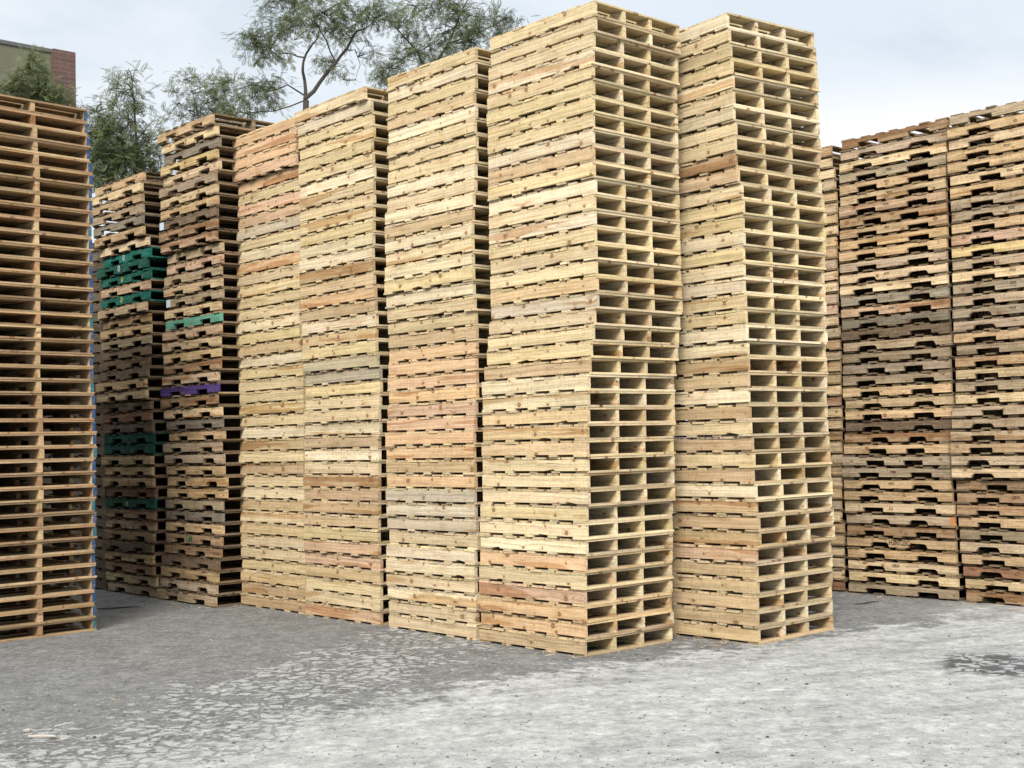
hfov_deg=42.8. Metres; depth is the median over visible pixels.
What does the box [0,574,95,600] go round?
blue ended pallet
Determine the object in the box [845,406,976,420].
weathered pallet
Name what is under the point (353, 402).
new pallet
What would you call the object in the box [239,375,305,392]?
new pallet
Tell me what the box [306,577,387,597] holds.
new pallet
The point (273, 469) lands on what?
new pallet
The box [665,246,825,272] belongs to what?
new pallet
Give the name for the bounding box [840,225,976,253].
weathered pallet
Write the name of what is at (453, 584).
new pallet
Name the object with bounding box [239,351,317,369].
new pallet
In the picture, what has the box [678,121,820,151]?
new pallet
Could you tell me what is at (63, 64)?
building
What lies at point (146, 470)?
weathered pallet
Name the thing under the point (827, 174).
weathered pallet
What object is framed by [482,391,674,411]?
new pallet
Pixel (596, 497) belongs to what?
new pallet
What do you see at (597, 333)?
new pallet
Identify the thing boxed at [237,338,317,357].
new pallet
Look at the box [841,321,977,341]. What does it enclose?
weathered pallet
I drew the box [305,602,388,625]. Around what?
new pallet
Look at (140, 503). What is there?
weathered pallet
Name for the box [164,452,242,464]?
weathered pallet
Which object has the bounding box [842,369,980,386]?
weathered pallet
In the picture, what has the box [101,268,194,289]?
weathered pallet
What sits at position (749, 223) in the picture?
new pallet
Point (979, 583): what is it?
weathered pallet
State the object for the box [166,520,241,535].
weathered pallet
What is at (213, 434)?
weathered pallet
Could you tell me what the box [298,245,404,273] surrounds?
new pallet
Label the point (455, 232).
new pallet
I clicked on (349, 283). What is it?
new pallet
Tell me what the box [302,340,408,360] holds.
new pallet
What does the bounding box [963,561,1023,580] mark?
weathered pallet
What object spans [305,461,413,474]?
new pallet
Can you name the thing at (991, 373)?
weathered pallet
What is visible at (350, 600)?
new pallet
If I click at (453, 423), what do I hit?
new pallet
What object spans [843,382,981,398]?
weathered pallet
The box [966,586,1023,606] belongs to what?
weathered pallet
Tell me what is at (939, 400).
weathered pallet
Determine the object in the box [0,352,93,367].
blue ended pallet
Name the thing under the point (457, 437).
new pallet
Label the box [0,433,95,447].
blue ended pallet
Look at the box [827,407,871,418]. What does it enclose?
weathered pallet
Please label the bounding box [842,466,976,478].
weathered pallet
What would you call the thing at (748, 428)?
new pallet
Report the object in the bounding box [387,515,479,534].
new pallet
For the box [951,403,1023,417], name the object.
weathered pallet
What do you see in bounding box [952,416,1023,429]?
weathered pallet
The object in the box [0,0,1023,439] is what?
sky
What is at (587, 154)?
new pallet
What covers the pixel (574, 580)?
new pallet
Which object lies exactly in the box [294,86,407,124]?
new pallet
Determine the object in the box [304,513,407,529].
new pallet
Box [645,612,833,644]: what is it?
new pallet
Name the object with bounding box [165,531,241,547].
weathered pallet
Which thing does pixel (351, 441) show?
new pallet
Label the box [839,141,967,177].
weathered pallet
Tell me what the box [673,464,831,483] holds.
new pallet
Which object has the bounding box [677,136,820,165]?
new pallet
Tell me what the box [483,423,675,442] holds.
new pallet
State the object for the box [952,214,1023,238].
weathered pallet
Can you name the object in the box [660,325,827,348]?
new pallet
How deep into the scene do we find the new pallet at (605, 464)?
9.89 m
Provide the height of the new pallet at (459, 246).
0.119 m
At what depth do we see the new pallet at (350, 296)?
11.78 m
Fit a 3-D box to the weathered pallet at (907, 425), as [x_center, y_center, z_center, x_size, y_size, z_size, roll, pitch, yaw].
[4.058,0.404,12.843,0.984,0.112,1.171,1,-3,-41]
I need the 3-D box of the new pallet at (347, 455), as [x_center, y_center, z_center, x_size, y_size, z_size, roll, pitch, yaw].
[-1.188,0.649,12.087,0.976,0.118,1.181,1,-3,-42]
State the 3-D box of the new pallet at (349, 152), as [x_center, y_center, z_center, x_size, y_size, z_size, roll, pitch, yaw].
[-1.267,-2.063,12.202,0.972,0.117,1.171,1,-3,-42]
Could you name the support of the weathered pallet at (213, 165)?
on the weathered pallet at (196, 183)
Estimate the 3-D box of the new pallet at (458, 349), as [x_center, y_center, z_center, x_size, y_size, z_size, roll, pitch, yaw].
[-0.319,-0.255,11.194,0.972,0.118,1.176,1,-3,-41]
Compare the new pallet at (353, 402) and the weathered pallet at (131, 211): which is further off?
the weathered pallet at (131, 211)
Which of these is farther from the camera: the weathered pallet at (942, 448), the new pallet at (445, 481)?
the weathered pallet at (942, 448)
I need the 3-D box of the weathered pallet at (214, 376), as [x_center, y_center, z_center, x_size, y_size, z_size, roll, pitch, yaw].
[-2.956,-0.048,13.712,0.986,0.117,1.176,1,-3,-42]
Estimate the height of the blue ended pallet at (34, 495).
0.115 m
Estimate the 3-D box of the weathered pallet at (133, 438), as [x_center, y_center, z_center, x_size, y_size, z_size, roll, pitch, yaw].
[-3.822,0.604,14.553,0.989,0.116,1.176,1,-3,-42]
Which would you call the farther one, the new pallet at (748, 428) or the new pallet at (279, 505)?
the new pallet at (279, 505)
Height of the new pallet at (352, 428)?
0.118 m
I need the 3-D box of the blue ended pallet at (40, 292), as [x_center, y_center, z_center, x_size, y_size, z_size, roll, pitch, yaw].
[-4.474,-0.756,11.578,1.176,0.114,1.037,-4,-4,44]
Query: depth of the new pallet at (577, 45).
10.02 m
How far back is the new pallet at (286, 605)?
12.58 m
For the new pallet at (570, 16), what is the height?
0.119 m
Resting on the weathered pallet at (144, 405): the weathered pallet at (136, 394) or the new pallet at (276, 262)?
the weathered pallet at (136, 394)
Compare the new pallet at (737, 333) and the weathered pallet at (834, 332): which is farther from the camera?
the weathered pallet at (834, 332)
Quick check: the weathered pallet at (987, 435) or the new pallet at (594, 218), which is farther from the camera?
the weathered pallet at (987, 435)
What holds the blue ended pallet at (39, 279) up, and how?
on the blue ended pallet at (40, 292)
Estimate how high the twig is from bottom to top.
0.015 m
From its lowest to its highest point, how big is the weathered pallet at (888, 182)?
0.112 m
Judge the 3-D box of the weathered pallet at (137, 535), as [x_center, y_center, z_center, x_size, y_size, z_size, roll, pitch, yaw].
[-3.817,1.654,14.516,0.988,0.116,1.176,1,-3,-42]
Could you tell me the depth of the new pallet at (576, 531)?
9.87 m
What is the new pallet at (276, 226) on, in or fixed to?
on the new pallet at (288, 235)
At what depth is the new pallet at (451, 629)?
10.72 m
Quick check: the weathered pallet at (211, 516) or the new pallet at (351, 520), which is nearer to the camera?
the new pallet at (351, 520)
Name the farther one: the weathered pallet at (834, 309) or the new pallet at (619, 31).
the weathered pallet at (834, 309)
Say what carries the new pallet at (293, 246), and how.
on the new pallet at (276, 262)
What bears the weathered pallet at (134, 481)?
on the weathered pallet at (134, 492)
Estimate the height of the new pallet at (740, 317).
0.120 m
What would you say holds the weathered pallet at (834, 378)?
on the weathered pallet at (834, 389)
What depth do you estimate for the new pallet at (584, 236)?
9.96 m
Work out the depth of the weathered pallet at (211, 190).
13.38 m
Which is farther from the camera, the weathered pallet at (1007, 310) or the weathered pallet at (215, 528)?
the weathered pallet at (215, 528)
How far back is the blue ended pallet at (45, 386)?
11.44 m
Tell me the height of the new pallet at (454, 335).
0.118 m
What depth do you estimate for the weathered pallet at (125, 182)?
14.31 m
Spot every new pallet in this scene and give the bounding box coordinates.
[232,117,310,147]
[232,140,315,170]
[232,153,300,183]
[233,128,314,159]
[235,313,328,333]
[236,326,328,345]
[237,214,316,241]
[237,251,326,276]
[237,264,325,287]
[237,276,326,298]
[237,289,315,310]
[237,301,327,322]
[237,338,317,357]
[238,166,313,195]
[238,178,316,206]
[238,190,317,218]
[238,203,326,229]
[238,227,318,252]
[238,239,327,263]
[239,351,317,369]
[239,363,319,380]
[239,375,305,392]
[239,400,332,415]
[239,450,356,462]
[240,388,332,404]
[240,413,329,427]
[240,425,326,439]
[240,438,320,451]
[240,463,304,474]
[240,475,302,487]
[240,498,303,512]
[240,510,304,525]
[240,522,303,537]
[240,593,305,613]
[241,487,312,500]
[241,534,303,550]
[241,546,306,563]
[241,569,306,588]
[242,557,306,575]
[242,581,305,601]
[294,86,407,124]
[297,99,406,136]
[298,112,406,148]
[298,138,409,173]
[298,152,409,185]
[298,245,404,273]
[299,179,406,210]
[299,205,404,235]
[299,259,404,285]
[300,125,407,160]
[300,165,407,198]
[300,192,406,223]
[300,219,405,248]
[300,232,406,260]
[300,272,403,298]
[300,286,404,310]
[301,299,405,323]
[301,312,406,335]
[302,326,407,348]
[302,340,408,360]
[303,353,409,373]
[303,475,386,488]
[303,487,386,502]
[303,500,386,515]
[303,525,389,543]
[303,538,386,556]
[304,407,407,423]
[304,434,432,449]
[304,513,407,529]
[305,367,406,385]
[305,421,400,436]
[305,447,441,461]
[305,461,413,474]
[305,589,414,611]
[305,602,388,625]
[306,380,407,398]
[306,394,409,411]
[306,551,386,570]
[306,564,398,584]
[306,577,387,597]
[384,251,513,280]
[384,266,513,294]
[385,192,512,226]
[385,207,511,240]
[385,222,514,253]
[385,281,516,308]
[385,430,533,445]
[386,90,509,131]
[386,119,512,158]
[386,236,514,267]
[386,444,510,459]
[386,459,482,474]
[386,488,497,504]
[386,502,480,519]
[386,543,481,564]
[386,557,479,579]
[386,571,480,594]
[387,47,491,91]
[387,163,513,199]
[387,178,514,212]
[387,296,514,322]
[387,370,507,390]
[387,400,505,418]
[387,415,506,432]
[387,474,482,488]
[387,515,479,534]
[388,61,510,104]
[388,76,488,117]
[388,105,512,144]
[388,149,510,184]
[388,311,514,335]
[388,326,511,349]
[388,355,509,377]
[388,585,480,609]
[389,134,512,171]
[389,341,511,363]
[389,385,504,404]
[389,529,492,549]
[389,599,481,624]
[389,613,496,640]
[478,592,671,623]
[479,516,673,539]
[479,532,672,556]
[479,547,672,572]
[479,561,673,589]
[479,576,672,606]
[479,623,672,656]
[480,501,672,522]
[481,438,675,457]
[481,607,673,639]
[482,374,675,396]
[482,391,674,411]
[482,407,675,426]
[482,469,674,489]
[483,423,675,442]
[483,454,674,472]
[483,485,675,505]
[484,358,676,381]
[487,64,676,111]
[487,80,676,126]
[487,113,678,156]
[487,161,679,201]
[487,325,678,351]
[487,341,678,366]
[488,32,678,82]
[488,48,679,96]
[488,96,679,141]
[488,129,678,171]
[488,145,678,186]
[489,178,679,216]
[489,194,680,230]
[489,210,679,245]
[489,227,680,261]
[489,308,680,336]
[490,0,680,52]
[490,260,681,291]
[491,16,681,66]
[491,243,681,275]
[491,276,682,306]
[491,292,682,321]
[643,584,831,611]
[644,569,832,595]
[644,599,832,628]
[645,509,833,531]
[645,524,835,547]
[645,539,830,563]
[645,554,832,579]
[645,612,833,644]
[647,449,831,467]
[647,494,831,515]
[649,404,827,422]
[654,419,828,437]
[658,167,821,198]
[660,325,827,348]
[661,152,819,181]
[661,434,830,452]
[662,59,820,92]
[663,12,813,46]
[664,261,824,287]
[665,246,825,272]
[666,183,824,211]
[673,372,827,391]
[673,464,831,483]
[674,356,827,377]
[674,388,826,407]
[674,479,832,499]
[675,341,826,362]
[676,74,818,106]
[676,90,818,122]
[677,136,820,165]
[678,28,816,62]
[678,43,817,76]
[678,105,819,137]
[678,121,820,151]
[679,309,826,331]
[680,199,826,226]
[680,215,825,240]
[680,230,825,256]
[680,293,826,315]
[682,277,825,300]
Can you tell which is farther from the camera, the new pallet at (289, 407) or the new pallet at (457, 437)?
the new pallet at (289, 407)
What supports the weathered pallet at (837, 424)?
on the weathered pallet at (836, 435)
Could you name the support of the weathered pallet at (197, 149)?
on the weathered pallet at (181, 165)
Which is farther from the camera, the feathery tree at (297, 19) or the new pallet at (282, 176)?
the feathery tree at (297, 19)
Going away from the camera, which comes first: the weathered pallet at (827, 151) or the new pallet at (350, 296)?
the new pallet at (350, 296)
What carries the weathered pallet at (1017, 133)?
on the weathered pallet at (998, 149)
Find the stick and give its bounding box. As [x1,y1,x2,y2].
[28,734,56,737]
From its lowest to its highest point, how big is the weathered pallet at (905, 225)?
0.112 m
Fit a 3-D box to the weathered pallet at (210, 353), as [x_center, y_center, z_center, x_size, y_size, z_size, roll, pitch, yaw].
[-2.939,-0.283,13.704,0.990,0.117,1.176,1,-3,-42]
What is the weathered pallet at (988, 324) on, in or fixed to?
on the weathered pallet at (997, 335)
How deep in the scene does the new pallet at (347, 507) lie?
11.71 m
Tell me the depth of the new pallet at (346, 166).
11.80 m
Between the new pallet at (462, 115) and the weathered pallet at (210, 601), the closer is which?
the new pallet at (462, 115)
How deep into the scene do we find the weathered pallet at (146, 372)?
14.26 m
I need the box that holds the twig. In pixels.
[96,606,140,608]
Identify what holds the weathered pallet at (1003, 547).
on the weathered pallet at (1009, 559)
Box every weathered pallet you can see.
[91,181,175,207]
[91,203,186,227]
[92,192,178,216]
[93,213,184,238]
[94,224,187,248]
[95,171,178,196]
[96,377,201,392]
[97,257,191,279]
[97,388,212,403]
[98,301,203,320]
[100,236,193,258]
[100,323,203,340]
[100,356,203,371]
[100,366,203,381]
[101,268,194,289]
[101,279,186,299]
[101,290,203,309]
[101,333,201,351]
[101,454,203,465]
[102,345,199,361]
[102,399,199,413]
[102,476,203,487]
[102,539,204,553]
[103,312,203,329]
[103,410,203,423]
[104,246,191,266]
[104,421,224,434]
[104,432,227,444]
[104,443,196,454]
[104,528,194,542]
[105,465,205,476]
[105,518,195,531]
[105,549,178,565]
[106,486,186,498]
[106,497,190,509]
[106,507,225,520]
[106,560,177,576]
[106,570,176,587]
[108,580,191,598]
[157,113,273,145]
[157,585,265,607]
[159,170,260,199]
[159,217,264,243]
[160,147,235,177]
[160,182,261,210]
[160,194,261,221]
[160,205,261,231]
[160,382,239,397]
[160,394,265,408]
[160,564,241,583]
[160,574,242,595]
[161,229,264,254]
[162,124,254,156]
[162,323,262,342]
[162,334,262,353]
[162,370,240,386]
[162,554,244,571]
[163,136,245,166]
[163,159,256,186]
[163,276,263,298]
[163,346,250,364]
[163,440,264,453]
[164,264,262,287]
[164,358,254,375]
[164,405,265,419]
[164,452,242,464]
[164,543,242,558]
[165,300,263,320]
[165,498,244,511]
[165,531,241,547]
[166,288,264,309]
[166,311,263,330]
[166,464,262,475]
[166,509,242,523]
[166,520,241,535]
[167,253,264,275]
[167,417,266,430]
[167,487,244,499]
[168,241,265,265]
[168,429,265,441]
[168,476,244,487]
[772,429,882,440]
[801,315,888,328]
[802,396,871,407]
[805,178,862,193]
[805,441,880,452]
[805,474,870,487]
[806,190,882,207]
[806,452,870,463]
[807,384,888,395]
[807,538,869,556]
[808,497,871,510]
[808,559,868,579]
[808,569,869,591]
[809,281,885,294]
[809,373,891,384]
[809,518,872,533]
[810,304,867,318]
[810,350,891,362]
[811,486,870,498]
[811,527,867,545]
[812,552,865,568]
[820,145,862,175]
[820,157,859,171]
[820,168,861,196]
[823,418,891,429]
[824,212,862,229]
[824,258,864,277]
[824,270,865,283]
[824,338,891,350]
[825,202,882,218]
[825,224,864,238]
[825,236,864,249]
[825,247,864,266]
[825,292,888,305]
[825,327,890,339]
[826,463,867,475]
[827,361,868,372]
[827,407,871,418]
[834,507,871,521]
[838,189,990,221]
[838,237,977,263]
[839,129,968,165]
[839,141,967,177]
[839,153,991,188]
[839,165,993,198]
[840,177,992,209]
[840,201,993,232]
[840,213,976,242]
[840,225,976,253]
[840,249,977,274]
[840,261,977,285]
[840,273,977,296]
[840,285,977,307]
[841,117,968,155]
[841,297,977,318]
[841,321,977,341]
[842,309,999,330]
[842,345,981,364]
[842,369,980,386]
[842,454,976,466]
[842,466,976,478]
[843,333,1002,352]
[843,357,980,375]
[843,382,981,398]
[843,442,975,454]
[843,477,975,490]
[844,489,982,502]
[844,499,981,515]
[845,394,980,409]
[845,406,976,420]
[845,430,975,443]
[846,418,976,432]
[846,510,983,527]
[847,521,984,539]
[847,533,983,551]
[847,543,981,564]
[848,555,982,576]
[848,566,990,588]
[849,574,984,600]
[946,112,1023,143]
[947,139,1023,167]
[947,150,1023,179]
[949,100,1023,131]
[949,125,1023,155]
[949,441,1023,454]
[950,162,1023,191]
[950,175,1023,203]
[950,428,1023,441]
[950,454,1023,466]
[951,189,1023,214]
[951,202,1023,226]
[951,226,1023,250]
[951,239,1023,259]
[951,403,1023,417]
[951,466,1023,478]
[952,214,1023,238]
[952,252,1023,274]
[952,264,1023,283]
[952,302,1023,319]
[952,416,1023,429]
[953,277,1023,298]
[953,290,1023,307]
[953,315,1023,332]
[954,327,1023,344]
[954,352,1023,368]
[955,390,1023,404]
[956,365,1023,380]
[956,378,1023,392]
[956,478,1023,491]
[956,490,1023,504]
[957,340,1023,356]
[957,501,1023,517]
[959,513,1023,529]
[960,525,1023,542]
[960,537,1023,555]
[962,549,1023,567]
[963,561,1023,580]
[965,574,1023,592]
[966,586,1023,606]
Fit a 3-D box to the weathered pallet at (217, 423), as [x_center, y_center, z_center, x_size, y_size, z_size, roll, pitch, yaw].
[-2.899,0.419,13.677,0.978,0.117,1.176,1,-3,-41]
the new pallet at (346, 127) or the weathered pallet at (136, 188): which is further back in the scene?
the weathered pallet at (136, 188)
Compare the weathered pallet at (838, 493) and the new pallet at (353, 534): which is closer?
the new pallet at (353, 534)
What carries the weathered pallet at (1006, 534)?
on the weathered pallet at (1003, 547)
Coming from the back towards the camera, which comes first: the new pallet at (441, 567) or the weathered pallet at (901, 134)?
the weathered pallet at (901, 134)
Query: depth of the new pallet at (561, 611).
9.84 m
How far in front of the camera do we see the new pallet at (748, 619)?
10.14 m
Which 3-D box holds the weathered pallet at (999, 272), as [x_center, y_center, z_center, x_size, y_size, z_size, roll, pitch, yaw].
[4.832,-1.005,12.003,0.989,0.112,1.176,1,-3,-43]
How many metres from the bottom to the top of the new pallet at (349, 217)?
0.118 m
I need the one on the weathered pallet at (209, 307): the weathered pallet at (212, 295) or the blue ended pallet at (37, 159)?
the weathered pallet at (212, 295)
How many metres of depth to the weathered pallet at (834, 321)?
13.12 m
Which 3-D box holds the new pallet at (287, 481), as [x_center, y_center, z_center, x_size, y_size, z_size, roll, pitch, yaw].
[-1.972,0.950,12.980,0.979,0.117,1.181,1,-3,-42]
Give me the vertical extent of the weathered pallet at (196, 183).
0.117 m
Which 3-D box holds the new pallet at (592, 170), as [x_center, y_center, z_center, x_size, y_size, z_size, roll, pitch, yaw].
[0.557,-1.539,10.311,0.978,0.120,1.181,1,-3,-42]
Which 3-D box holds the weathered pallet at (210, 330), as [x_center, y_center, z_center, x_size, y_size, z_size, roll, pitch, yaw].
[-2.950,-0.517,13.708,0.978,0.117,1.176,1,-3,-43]
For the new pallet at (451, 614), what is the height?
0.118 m
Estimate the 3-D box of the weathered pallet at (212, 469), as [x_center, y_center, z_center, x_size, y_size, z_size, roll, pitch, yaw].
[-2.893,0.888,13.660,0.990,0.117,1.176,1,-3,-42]
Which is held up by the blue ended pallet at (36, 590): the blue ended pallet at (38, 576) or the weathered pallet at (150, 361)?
the blue ended pallet at (38, 576)
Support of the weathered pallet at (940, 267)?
on the weathered pallet at (905, 284)
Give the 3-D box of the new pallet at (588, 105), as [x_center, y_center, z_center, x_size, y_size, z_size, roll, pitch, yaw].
[0.557,-2.019,10.331,0.978,0.120,1.176,1,-3,-42]
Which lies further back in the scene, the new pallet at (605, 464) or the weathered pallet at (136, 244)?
the weathered pallet at (136, 244)
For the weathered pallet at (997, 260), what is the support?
on the weathered pallet at (999, 272)
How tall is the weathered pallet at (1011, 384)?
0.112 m
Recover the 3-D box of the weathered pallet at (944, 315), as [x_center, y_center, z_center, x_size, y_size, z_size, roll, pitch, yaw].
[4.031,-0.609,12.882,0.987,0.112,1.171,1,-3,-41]
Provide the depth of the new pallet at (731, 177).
10.27 m
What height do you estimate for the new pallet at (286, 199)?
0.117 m
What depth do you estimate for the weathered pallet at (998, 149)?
11.93 m
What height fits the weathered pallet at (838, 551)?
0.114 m
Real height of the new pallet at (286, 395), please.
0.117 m
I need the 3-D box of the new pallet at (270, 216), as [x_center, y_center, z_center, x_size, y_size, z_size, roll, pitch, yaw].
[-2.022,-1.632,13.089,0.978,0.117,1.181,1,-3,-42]
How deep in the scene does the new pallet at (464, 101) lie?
10.89 m
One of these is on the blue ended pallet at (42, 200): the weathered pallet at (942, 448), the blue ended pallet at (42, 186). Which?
the blue ended pallet at (42, 186)
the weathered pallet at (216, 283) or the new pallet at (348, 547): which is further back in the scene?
the weathered pallet at (216, 283)
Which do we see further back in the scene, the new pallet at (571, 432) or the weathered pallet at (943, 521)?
the weathered pallet at (943, 521)
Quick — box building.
[0,39,75,107]
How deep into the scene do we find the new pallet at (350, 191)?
11.80 m
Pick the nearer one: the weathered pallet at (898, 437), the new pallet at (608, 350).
the new pallet at (608, 350)
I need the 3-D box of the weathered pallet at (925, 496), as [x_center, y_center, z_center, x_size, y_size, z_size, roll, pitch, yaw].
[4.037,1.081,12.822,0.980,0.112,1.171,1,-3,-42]
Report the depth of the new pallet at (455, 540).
10.76 m
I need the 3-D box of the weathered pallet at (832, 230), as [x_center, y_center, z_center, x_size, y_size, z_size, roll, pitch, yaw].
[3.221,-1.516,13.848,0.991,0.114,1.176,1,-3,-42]
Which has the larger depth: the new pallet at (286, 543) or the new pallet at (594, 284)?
the new pallet at (286, 543)
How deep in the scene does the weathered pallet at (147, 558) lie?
14.15 m
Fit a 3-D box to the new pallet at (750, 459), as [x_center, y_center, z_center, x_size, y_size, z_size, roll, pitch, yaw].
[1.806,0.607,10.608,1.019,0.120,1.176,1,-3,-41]
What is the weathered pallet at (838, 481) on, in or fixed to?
on the weathered pallet at (838, 493)
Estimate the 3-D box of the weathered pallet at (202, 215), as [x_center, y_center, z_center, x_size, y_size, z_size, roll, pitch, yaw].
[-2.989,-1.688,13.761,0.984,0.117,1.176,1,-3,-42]
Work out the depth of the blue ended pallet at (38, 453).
11.44 m
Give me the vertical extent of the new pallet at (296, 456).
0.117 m
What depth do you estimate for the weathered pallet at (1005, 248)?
11.89 m
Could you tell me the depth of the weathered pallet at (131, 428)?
14.25 m
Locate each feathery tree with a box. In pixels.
[0,44,87,116]
[70,60,173,202]
[139,59,254,165]
[213,0,411,125]
[360,0,537,89]
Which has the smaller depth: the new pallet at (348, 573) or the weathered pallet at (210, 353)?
the new pallet at (348, 573)
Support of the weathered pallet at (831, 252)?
on the weathered pallet at (832, 264)
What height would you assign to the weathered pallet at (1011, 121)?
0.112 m
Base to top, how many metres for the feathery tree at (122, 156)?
7.250 m
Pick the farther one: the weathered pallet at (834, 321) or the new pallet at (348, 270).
the weathered pallet at (834, 321)
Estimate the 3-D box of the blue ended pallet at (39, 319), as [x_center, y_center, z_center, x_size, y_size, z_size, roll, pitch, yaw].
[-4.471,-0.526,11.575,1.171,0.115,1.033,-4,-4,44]
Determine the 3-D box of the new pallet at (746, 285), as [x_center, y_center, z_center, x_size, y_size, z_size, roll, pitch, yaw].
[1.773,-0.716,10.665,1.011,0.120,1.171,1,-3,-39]
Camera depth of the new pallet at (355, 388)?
11.77 m
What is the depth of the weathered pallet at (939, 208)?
12.68 m
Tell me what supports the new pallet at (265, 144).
on the new pallet at (279, 151)
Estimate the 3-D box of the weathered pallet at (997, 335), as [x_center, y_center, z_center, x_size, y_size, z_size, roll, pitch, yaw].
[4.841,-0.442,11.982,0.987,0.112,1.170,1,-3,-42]
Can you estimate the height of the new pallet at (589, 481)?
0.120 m
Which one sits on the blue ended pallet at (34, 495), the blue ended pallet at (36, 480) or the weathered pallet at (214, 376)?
the blue ended pallet at (36, 480)
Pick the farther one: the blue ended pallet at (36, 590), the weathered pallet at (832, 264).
the weathered pallet at (832, 264)
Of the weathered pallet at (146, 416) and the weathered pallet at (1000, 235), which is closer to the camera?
the weathered pallet at (1000, 235)
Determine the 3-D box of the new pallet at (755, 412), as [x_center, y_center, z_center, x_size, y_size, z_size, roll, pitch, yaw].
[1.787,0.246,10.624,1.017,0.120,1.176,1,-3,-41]
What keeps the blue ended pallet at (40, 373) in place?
on the blue ended pallet at (45, 386)
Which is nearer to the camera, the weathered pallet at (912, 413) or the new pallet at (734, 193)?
the new pallet at (734, 193)
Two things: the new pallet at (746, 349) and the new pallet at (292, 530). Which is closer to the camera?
the new pallet at (746, 349)
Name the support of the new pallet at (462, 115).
on the new pallet at (453, 132)
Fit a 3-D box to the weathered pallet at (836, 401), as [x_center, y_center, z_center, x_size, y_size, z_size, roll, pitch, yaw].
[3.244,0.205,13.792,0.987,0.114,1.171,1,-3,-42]
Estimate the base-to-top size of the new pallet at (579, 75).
0.120 m
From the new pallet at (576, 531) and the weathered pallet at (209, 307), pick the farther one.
the weathered pallet at (209, 307)
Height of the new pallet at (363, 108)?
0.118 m
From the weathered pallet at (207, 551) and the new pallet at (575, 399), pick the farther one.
the weathered pallet at (207, 551)
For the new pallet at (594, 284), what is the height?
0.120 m
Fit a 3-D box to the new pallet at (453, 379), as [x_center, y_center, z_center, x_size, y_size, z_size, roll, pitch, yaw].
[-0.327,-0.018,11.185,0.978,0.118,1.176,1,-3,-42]
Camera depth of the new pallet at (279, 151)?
12.72 m
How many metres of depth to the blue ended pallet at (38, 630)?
11.26 m
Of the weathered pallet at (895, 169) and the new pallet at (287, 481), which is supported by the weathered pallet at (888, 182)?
the weathered pallet at (895, 169)
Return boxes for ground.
[0,581,1023,767]
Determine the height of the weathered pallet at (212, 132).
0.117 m
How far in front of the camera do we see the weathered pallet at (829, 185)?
13.17 m
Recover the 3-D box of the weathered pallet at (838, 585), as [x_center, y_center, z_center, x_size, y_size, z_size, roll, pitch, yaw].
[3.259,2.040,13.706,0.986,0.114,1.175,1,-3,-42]
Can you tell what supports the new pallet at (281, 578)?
on the new pallet at (285, 592)
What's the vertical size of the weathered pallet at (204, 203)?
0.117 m
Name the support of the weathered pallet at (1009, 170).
on the weathered pallet at (1003, 186)
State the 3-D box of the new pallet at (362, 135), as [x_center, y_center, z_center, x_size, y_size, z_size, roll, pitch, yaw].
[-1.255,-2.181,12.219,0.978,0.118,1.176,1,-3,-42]
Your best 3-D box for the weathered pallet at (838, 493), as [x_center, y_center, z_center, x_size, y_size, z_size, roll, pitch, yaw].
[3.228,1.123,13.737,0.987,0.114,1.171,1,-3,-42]
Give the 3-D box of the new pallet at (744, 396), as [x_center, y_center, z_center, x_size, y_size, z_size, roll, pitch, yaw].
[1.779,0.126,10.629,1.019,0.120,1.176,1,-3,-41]
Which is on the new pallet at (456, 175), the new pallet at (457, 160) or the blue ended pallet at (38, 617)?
the new pallet at (457, 160)
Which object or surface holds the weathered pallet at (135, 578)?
on the weathered pallet at (133, 589)
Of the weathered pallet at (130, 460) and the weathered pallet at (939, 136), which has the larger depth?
the weathered pallet at (130, 460)
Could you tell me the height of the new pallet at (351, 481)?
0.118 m
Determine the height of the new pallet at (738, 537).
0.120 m
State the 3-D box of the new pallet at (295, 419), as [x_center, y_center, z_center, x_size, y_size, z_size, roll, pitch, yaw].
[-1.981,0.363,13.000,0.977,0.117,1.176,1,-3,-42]
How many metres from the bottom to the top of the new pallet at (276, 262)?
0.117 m
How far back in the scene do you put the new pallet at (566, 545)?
9.86 m
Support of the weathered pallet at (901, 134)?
on the weathered pallet at (939, 136)
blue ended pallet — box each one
[0,94,86,121]
[0,107,87,134]
[0,121,90,147]
[0,134,89,160]
[0,148,91,173]
[0,161,92,186]
[0,175,91,199]
[0,188,92,211]
[0,202,92,224]
[0,215,91,237]
[0,229,93,250]
[0,242,92,263]
[0,256,92,276]
[0,270,92,289]
[0,283,92,302]
[0,297,92,315]
[0,310,92,328]
[0,324,94,341]
[0,338,92,354]
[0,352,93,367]
[0,365,93,380]
[0,379,94,393]
[0,393,95,406]
[0,407,95,419]
[0,420,96,433]
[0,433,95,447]
[0,446,96,461]
[0,459,95,475]
[0,472,95,488]
[0,485,96,502]
[0,499,94,516]
[0,512,95,530]
[0,525,96,544]
[0,538,94,558]
[0,551,95,572]
[0,563,96,586]
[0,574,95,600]
[0,585,95,614]
[0,598,95,628]
[0,611,96,642]
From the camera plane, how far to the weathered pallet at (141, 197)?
14.28 m
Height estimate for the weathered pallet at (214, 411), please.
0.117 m
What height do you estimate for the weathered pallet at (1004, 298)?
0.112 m
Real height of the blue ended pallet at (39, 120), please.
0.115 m
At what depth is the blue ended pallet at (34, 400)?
11.44 m
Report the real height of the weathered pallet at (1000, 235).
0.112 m
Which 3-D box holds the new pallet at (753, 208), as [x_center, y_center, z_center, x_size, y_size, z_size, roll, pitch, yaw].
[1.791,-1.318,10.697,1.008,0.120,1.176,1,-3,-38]

